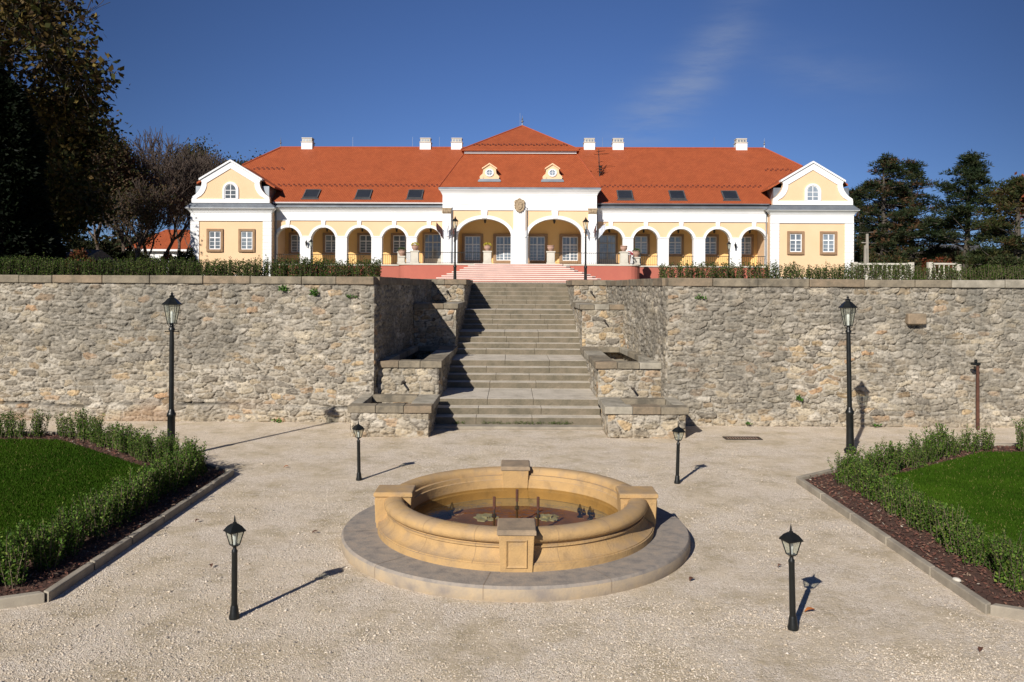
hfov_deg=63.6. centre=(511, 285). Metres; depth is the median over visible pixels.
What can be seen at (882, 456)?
shrub
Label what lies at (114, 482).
shrub
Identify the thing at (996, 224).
pine tree
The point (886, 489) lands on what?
shrub
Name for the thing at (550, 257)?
pedestal
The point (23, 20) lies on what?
broadleaf tree
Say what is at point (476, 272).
entrance terrace
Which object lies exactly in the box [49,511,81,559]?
shrub
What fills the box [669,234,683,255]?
window
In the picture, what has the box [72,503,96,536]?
shrub
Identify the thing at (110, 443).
shrub
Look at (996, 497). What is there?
grass
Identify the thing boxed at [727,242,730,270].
street lamp
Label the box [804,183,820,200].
attic window
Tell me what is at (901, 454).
shrub
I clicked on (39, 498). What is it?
grass
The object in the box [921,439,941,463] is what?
shrub
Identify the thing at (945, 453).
shrub
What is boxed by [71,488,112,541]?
shrub
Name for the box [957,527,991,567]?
shrub
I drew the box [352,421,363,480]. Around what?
bollard lamp
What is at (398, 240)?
window
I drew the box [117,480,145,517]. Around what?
shrub
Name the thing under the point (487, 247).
flower pot
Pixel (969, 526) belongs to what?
shrub
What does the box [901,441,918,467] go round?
shrub
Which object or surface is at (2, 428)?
shrub
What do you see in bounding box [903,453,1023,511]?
lawn
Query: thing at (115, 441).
shrub
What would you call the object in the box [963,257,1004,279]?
bush
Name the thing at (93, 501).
shrub
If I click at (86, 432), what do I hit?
shrub
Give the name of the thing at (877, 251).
bush
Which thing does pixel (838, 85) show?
sky
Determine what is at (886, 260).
bush
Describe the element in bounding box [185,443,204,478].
shrub
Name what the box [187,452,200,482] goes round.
shrub
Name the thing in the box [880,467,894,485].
shrub
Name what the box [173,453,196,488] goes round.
shrub
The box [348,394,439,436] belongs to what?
stone trough
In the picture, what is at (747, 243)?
window
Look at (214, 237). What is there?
window
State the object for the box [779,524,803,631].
bollard lamp
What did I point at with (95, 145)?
broadleaf tree
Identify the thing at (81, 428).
shrub
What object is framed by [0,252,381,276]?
hedge
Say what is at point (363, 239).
window
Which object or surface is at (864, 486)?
shrub
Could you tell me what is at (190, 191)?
bare tree
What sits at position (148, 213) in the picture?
bare tree
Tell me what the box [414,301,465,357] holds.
stone trough
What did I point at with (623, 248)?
flower pot
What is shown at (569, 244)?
door
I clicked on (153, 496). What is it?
shrub
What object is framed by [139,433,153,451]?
shrub
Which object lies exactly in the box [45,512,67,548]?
shrub
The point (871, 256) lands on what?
bush
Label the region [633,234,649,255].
window
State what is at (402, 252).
flower pot
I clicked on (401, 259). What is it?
pedestal
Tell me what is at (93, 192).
broadleaf tree
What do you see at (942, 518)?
shrub
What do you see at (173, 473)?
shrub
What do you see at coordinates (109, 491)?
shrub
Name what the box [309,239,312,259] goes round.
street lamp
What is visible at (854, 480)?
shrub
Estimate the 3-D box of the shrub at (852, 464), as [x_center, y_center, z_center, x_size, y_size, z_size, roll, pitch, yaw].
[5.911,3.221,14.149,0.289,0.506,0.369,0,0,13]
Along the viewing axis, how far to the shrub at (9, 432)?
18.29 m
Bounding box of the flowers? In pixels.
[628,251,632,263]
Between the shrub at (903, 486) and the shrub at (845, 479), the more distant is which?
the shrub at (845, 479)
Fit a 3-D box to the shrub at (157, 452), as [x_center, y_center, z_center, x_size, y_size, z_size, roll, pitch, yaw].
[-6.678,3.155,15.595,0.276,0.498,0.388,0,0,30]
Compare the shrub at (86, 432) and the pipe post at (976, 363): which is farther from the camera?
the pipe post at (976, 363)
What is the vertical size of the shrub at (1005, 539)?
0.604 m
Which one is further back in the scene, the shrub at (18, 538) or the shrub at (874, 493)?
the shrub at (874, 493)
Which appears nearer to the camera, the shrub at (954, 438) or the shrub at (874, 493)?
the shrub at (874, 493)
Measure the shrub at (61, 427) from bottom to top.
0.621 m
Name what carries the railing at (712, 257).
on the manor house
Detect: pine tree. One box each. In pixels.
[849,151,940,266]
[849,186,880,261]
[865,157,961,267]
[918,149,1023,272]
[954,175,1023,279]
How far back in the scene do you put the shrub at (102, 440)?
17.21 m
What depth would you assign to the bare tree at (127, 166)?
75.86 m
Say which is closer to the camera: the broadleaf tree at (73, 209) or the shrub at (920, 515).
the shrub at (920, 515)
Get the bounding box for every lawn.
[2,441,124,553]
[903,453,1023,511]
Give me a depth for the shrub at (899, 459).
15.26 m
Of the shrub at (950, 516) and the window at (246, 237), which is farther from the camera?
the window at (246, 237)
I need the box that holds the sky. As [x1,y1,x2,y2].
[2,0,1023,250]
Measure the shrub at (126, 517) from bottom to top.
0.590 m
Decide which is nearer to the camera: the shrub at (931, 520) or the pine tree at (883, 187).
the shrub at (931, 520)
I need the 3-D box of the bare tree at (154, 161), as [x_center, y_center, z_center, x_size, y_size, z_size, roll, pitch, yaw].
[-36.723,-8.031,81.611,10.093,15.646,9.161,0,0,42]
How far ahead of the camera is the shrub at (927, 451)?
16.13 m
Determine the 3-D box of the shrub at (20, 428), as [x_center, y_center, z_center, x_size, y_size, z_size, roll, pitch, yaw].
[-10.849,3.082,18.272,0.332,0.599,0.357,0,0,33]
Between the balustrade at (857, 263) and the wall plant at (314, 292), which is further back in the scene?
the balustrade at (857, 263)
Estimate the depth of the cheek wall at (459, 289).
31.05 m
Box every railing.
[277,254,298,262]
[312,254,334,262]
[347,254,370,263]
[382,254,397,263]
[405,252,410,262]
[419,252,482,263]
[587,253,619,263]
[641,256,653,265]
[705,256,727,264]
[741,256,764,265]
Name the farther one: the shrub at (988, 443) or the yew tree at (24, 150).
the yew tree at (24, 150)
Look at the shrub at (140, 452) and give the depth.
15.94 m
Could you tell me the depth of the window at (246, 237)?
69.39 m
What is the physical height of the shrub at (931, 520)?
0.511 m
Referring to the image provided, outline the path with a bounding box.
[473,282,565,282]
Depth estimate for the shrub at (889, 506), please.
12.46 m
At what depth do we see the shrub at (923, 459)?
15.85 m
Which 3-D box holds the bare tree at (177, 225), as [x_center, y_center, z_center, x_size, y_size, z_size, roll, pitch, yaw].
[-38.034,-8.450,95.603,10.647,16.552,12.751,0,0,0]
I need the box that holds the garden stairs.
[434,283,602,429]
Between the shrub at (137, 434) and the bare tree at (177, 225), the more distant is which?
the bare tree at (177, 225)
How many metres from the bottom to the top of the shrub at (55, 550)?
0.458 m
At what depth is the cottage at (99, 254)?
59.77 m
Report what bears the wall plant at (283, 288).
attached to the retaining wall at (255, 348)
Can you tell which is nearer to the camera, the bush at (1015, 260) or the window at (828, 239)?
the bush at (1015, 260)
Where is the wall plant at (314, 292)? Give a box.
[309,287,317,295]
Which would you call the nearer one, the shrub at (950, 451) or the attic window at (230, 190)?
the shrub at (950, 451)
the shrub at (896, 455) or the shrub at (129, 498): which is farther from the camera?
the shrub at (896, 455)
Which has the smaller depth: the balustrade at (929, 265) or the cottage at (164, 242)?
the balustrade at (929, 265)
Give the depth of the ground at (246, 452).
9.45 m
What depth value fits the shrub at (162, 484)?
13.25 m
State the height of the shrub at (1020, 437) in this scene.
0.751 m
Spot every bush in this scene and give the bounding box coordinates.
[62,230,99,249]
[64,247,94,269]
[70,237,120,271]
[116,242,152,262]
[154,250,184,267]
[172,247,201,274]
[854,243,881,272]
[855,227,902,269]
[879,251,924,279]
[904,247,944,271]
[918,256,951,277]
[937,252,982,273]
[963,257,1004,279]
[982,254,1023,279]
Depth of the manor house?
70.23 m
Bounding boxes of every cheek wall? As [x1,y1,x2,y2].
[431,279,472,313]
[566,280,606,314]
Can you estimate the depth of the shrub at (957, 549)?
10.58 m
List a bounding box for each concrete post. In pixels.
[861,234,868,272]
[864,245,866,274]
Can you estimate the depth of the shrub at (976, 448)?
17.33 m
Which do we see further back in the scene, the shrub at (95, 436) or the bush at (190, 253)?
the bush at (190, 253)
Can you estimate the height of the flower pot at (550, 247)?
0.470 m
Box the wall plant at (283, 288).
[278,283,289,291]
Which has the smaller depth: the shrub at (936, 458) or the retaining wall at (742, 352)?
the shrub at (936, 458)
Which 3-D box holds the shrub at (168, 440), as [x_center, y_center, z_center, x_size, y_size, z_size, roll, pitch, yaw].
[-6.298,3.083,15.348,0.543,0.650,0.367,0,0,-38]
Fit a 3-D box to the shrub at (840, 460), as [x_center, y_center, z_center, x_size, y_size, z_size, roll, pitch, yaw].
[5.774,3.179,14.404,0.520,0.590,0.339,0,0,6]
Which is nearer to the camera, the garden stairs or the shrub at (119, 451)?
the shrub at (119, 451)
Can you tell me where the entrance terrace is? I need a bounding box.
[398,263,640,283]
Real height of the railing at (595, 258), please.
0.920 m
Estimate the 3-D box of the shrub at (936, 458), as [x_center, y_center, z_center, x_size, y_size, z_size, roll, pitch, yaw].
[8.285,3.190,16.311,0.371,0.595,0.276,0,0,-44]
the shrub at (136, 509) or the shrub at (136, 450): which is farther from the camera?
the shrub at (136, 450)
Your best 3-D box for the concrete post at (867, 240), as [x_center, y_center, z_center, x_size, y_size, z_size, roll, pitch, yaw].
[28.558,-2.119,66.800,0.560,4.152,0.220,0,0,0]
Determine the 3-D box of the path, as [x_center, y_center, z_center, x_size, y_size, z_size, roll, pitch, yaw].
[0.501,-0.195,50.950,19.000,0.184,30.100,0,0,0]
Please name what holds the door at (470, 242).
in the manor house
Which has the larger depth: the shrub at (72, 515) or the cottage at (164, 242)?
the cottage at (164, 242)
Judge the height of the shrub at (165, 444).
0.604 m
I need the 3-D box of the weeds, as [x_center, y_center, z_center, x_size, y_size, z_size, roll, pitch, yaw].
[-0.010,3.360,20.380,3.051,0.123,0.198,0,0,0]
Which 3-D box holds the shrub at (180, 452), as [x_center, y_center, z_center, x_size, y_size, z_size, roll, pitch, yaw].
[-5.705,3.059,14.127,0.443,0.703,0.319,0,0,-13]
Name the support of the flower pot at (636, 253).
on the pedestal at (636, 260)
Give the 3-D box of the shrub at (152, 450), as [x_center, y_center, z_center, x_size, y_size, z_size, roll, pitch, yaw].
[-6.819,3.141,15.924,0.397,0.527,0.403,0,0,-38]
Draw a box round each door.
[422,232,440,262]
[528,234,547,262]
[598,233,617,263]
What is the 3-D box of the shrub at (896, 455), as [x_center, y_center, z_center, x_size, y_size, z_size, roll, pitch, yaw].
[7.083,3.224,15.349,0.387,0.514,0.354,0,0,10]
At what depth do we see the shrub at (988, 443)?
17.39 m
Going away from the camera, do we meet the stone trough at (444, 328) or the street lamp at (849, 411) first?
the street lamp at (849, 411)
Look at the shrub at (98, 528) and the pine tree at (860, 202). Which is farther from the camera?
the pine tree at (860, 202)
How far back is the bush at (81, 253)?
49.75 m
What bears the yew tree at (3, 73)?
on the terrace ground
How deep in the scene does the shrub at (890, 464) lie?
15.16 m
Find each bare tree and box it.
[94,134,162,254]
[96,169,186,261]
[112,126,194,254]
[134,135,226,255]
[135,142,197,255]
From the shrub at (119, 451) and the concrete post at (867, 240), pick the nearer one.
the shrub at (119, 451)
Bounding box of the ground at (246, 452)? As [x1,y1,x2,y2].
[0,420,1023,681]
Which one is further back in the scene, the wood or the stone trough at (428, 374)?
the wood
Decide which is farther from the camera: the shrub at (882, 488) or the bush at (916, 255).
the bush at (916, 255)
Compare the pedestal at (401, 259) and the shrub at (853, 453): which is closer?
the shrub at (853, 453)
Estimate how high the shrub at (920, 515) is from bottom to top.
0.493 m
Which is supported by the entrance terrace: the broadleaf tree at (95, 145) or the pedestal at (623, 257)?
the pedestal at (623, 257)
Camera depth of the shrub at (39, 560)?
9.89 m
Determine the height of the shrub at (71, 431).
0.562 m
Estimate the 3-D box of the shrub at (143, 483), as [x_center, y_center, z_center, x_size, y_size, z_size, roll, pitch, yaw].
[-5.644,3.049,12.408,0.584,0.726,0.417,0,0,-38]
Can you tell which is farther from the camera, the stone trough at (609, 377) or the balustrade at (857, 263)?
the balustrade at (857, 263)
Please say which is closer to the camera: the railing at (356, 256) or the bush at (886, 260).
the railing at (356, 256)
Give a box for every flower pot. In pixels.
[398,247,405,255]
[411,242,418,249]
[484,242,491,250]
[547,245,554,250]
[620,246,626,250]
[632,248,639,256]
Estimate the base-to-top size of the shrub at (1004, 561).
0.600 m
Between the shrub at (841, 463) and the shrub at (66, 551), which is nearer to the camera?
the shrub at (66, 551)
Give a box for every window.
[206,229,222,251]
[222,182,238,198]
[238,229,254,251]
[289,233,299,253]
[323,233,334,253]
[357,233,370,253]
[391,233,405,254]
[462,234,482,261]
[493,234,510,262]
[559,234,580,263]
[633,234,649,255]
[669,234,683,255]
[705,234,718,255]
[741,234,753,255]
[787,231,804,254]
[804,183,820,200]
[820,231,836,254]
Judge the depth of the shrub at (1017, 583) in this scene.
9.34 m
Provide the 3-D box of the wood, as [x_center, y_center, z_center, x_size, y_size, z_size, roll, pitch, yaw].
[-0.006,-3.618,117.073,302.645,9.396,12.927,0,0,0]
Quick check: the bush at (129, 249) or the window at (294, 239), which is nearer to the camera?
the window at (294, 239)
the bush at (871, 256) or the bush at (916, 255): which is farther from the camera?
the bush at (916, 255)
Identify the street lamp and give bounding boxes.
[162,292,181,445]
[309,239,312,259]
[452,217,457,278]
[583,217,588,279]
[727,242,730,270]
[838,295,857,451]
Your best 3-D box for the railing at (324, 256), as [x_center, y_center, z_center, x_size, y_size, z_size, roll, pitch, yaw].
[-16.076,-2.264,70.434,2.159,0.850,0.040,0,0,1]
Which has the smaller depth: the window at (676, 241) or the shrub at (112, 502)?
the shrub at (112, 502)
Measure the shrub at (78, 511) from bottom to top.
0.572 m
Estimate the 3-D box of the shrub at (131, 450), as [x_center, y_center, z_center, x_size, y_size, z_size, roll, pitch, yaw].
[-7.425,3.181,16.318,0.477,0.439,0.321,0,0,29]
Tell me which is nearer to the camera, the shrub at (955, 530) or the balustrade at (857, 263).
the shrub at (955, 530)
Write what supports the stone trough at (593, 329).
on the garden stairs
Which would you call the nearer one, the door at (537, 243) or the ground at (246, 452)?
the ground at (246, 452)
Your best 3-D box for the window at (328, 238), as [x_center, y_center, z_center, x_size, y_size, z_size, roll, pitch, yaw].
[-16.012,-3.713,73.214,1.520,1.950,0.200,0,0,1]
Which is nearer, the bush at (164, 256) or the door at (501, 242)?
the bush at (164, 256)
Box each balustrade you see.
[851,262,913,279]
[927,262,960,279]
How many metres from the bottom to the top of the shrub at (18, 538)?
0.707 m
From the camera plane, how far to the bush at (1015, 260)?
59.86 m
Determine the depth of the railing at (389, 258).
70.31 m
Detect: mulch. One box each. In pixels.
[0,432,223,595]
[807,445,1023,606]
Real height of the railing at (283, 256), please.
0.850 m
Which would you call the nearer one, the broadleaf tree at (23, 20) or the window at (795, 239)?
the broadleaf tree at (23, 20)
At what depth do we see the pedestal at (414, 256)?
66.11 m
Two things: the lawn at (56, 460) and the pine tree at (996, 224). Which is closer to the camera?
the lawn at (56, 460)
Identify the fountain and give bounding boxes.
[341,460,689,601]
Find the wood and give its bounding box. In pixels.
[86,232,1022,274]
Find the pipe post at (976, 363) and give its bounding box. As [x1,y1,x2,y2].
[970,359,980,429]
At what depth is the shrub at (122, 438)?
16.53 m
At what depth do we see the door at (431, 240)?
73.07 m
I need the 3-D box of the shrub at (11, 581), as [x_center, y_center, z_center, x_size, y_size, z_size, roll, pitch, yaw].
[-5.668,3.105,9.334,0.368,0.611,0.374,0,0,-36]
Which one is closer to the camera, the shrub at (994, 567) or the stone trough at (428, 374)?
the shrub at (994, 567)
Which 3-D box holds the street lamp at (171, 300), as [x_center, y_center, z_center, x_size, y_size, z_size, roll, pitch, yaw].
[-6.845,1.762,16.600,0.332,3.300,0.384,0,0,0]
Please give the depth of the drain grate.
19.08 m
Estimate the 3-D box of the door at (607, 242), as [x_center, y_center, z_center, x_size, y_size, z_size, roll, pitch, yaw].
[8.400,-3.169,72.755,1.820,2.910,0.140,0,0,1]
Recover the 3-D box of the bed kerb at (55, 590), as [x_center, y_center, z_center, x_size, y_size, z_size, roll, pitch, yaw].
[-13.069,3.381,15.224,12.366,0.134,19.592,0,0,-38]
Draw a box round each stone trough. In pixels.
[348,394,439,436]
[377,346,457,402]
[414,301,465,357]
[572,302,623,358]
[580,346,661,415]
[598,397,688,438]
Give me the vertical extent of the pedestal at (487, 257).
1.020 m
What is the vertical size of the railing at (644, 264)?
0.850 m
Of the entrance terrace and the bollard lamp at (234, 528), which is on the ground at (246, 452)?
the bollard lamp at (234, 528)
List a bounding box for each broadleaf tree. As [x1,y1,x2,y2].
[0,0,130,175]
[7,66,132,257]
[36,97,110,233]
[75,114,112,169]
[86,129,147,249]
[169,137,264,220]
[994,172,1023,218]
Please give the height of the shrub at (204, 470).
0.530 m
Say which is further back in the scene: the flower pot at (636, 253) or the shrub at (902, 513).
the flower pot at (636, 253)
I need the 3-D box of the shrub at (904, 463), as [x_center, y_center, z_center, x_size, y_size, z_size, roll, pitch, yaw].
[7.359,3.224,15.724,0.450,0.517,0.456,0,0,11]
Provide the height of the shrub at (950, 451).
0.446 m
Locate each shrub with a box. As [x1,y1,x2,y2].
[0,412,7,436]
[0,519,32,580]
[0,534,29,588]
[2,410,19,437]
[10,412,31,438]
[20,525,48,562]
[23,516,66,571]
[30,408,51,437]
[31,527,65,567]
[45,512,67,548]
[47,500,86,555]
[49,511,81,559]
[54,411,70,437]
[56,502,89,544]
[60,508,83,528]
[64,414,77,438]
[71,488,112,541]
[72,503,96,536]
[74,407,93,441]
[74,415,88,437]
[77,488,107,534]
[84,413,104,441]
[84,415,103,444]
[88,421,105,446]
[93,484,119,514]
[94,426,111,448]
[96,488,125,529]
[101,486,133,525]
[102,423,122,448]
[105,475,123,495]
[105,475,140,520]
[107,424,130,451]
[115,421,135,455]
[115,463,155,511]
[117,427,126,453]
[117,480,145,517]
[127,426,155,456]
[127,437,136,457]
[131,437,143,458]
[133,437,153,461]
[134,426,156,457]
[134,459,163,502]
[137,466,165,505]
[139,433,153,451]
[140,437,155,462]
[149,442,162,463]
[150,433,166,461]
[154,452,187,492]
[154,456,179,495]
[154,464,167,497]
[155,429,178,454]
[159,434,179,459]
[161,438,178,464]
[163,441,195,462]
[164,445,191,484]
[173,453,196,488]
[182,436,206,456]
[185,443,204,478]
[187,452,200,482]
[190,448,205,476]
[194,446,210,476]
[827,450,856,484]
[834,452,855,485]
[836,456,851,483]
[846,444,868,464]
[846,464,863,491]
[849,459,861,486]
[851,457,873,495]
[856,446,876,466]
[858,467,884,499]
[860,452,873,468]
[860,453,878,475]
[864,466,891,503]
[869,447,886,474]
[870,437,892,472]
[873,475,894,500]
[875,442,900,473]
[878,473,897,506]
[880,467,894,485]
[880,477,907,515]
[880,478,905,509]
[885,445,904,468]
[887,445,905,472]
[887,476,913,513]
[889,440,913,469]
[891,451,902,472]
[891,482,925,521]
[900,488,922,526]
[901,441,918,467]
[906,433,926,461]
[906,447,922,468]
[907,498,934,532]
[911,494,930,531]
[914,443,932,465]
[918,497,948,535]
[920,427,947,460]
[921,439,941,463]
[922,438,936,463]
[926,433,940,462]
[931,499,948,529]
[931,499,964,547]
[933,503,962,542]
[934,423,954,459]
[938,517,976,558]
[941,502,969,552]
[947,435,958,455]
[951,434,963,454]
[953,515,974,526]
[956,424,983,453]
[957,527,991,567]
[961,522,986,555]
[963,519,983,547]
[966,430,982,451]
[976,426,995,450]
[980,530,1001,572]
[985,533,1023,586]
[989,537,1012,577]
[993,544,1023,593]
[995,526,1023,557]
[995,534,1018,550]
[1012,418,1023,450]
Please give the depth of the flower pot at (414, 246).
66.22 m
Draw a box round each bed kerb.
[0,431,233,608]
[796,443,1023,620]
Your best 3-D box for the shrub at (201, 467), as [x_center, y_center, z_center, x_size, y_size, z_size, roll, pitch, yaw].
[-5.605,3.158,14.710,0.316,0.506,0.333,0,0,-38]
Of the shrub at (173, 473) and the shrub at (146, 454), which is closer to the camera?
the shrub at (173, 473)
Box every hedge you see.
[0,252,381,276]
[657,256,1023,279]
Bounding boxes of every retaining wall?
[0,275,431,422]
[606,278,1023,427]
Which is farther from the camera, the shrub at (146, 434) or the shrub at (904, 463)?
the shrub at (146, 434)
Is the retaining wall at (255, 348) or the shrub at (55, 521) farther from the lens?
the retaining wall at (255, 348)
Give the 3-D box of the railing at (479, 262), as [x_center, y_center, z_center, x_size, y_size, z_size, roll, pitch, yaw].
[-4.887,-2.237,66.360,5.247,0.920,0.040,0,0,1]
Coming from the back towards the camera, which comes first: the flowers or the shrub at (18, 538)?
the flowers
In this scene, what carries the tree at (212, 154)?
on the terrace ground
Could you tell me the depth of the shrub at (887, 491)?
12.74 m
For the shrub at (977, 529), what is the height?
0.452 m
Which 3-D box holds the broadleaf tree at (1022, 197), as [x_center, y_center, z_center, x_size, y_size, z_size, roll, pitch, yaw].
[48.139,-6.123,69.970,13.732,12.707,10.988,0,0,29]
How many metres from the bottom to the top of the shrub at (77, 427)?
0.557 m
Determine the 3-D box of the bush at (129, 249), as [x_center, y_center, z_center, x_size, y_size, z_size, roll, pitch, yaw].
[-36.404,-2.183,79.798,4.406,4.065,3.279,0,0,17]
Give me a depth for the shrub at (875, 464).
14.87 m
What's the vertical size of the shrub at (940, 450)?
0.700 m
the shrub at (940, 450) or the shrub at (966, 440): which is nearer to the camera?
the shrub at (940, 450)
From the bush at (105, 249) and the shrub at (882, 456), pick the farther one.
the bush at (105, 249)
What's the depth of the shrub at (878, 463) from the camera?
15.06 m
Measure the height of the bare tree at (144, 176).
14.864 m
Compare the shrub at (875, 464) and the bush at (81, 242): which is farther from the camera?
the bush at (81, 242)
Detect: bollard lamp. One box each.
[223,515,245,619]
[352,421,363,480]
[672,424,684,483]
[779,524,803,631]
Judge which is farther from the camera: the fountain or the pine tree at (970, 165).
the pine tree at (970, 165)
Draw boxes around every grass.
[0,438,143,568]
[877,450,1023,560]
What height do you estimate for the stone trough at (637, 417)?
0.735 m
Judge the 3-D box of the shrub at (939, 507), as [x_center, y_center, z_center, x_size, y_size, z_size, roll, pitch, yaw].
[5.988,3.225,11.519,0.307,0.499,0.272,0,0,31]
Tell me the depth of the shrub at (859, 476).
13.62 m
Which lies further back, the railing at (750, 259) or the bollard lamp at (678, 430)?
the railing at (750, 259)
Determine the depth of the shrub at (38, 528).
10.04 m
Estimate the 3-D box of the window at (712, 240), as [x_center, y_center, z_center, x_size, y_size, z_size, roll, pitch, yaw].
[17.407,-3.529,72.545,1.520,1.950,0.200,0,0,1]
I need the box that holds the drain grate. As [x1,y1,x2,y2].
[722,436,762,439]
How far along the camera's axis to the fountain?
10.20 m
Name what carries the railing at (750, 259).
on the manor house
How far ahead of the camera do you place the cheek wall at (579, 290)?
31.05 m
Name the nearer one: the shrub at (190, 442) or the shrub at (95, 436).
the shrub at (190, 442)
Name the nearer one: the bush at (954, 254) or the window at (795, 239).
the window at (795, 239)
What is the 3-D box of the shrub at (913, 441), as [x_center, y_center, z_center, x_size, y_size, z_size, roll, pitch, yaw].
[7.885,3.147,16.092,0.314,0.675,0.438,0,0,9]
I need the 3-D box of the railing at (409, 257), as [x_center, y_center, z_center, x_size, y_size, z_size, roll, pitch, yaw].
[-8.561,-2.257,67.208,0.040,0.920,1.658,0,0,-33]
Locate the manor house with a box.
[184,115,859,278]
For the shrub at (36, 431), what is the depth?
18.37 m
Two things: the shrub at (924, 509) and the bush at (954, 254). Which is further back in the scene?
the bush at (954, 254)
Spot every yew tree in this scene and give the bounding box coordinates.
[0,62,54,267]
[0,73,69,272]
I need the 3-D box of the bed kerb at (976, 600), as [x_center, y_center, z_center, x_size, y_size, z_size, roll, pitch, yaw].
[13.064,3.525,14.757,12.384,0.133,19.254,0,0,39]
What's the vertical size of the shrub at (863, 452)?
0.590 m
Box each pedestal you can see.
[398,256,405,262]
[410,250,419,262]
[483,251,491,263]
[546,251,555,263]
[619,251,628,263]
[632,257,640,263]
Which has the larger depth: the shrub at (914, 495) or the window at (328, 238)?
the window at (328, 238)
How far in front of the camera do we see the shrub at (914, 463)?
15.67 m
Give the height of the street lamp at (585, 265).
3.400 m
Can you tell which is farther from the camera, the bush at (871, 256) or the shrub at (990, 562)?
the bush at (871, 256)
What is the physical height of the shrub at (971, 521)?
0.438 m
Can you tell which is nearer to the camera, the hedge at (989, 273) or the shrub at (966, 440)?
the shrub at (966, 440)
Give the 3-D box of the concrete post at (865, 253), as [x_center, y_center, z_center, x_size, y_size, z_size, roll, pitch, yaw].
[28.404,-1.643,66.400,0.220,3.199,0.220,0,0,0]
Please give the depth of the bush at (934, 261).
77.77 m
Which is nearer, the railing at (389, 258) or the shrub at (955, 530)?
the shrub at (955, 530)
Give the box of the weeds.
[454,420,572,424]
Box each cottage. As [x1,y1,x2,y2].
[66,249,114,272]
[125,230,189,257]
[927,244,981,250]
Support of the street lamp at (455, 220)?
on the path
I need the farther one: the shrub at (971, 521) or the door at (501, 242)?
the door at (501, 242)
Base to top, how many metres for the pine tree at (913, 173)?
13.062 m

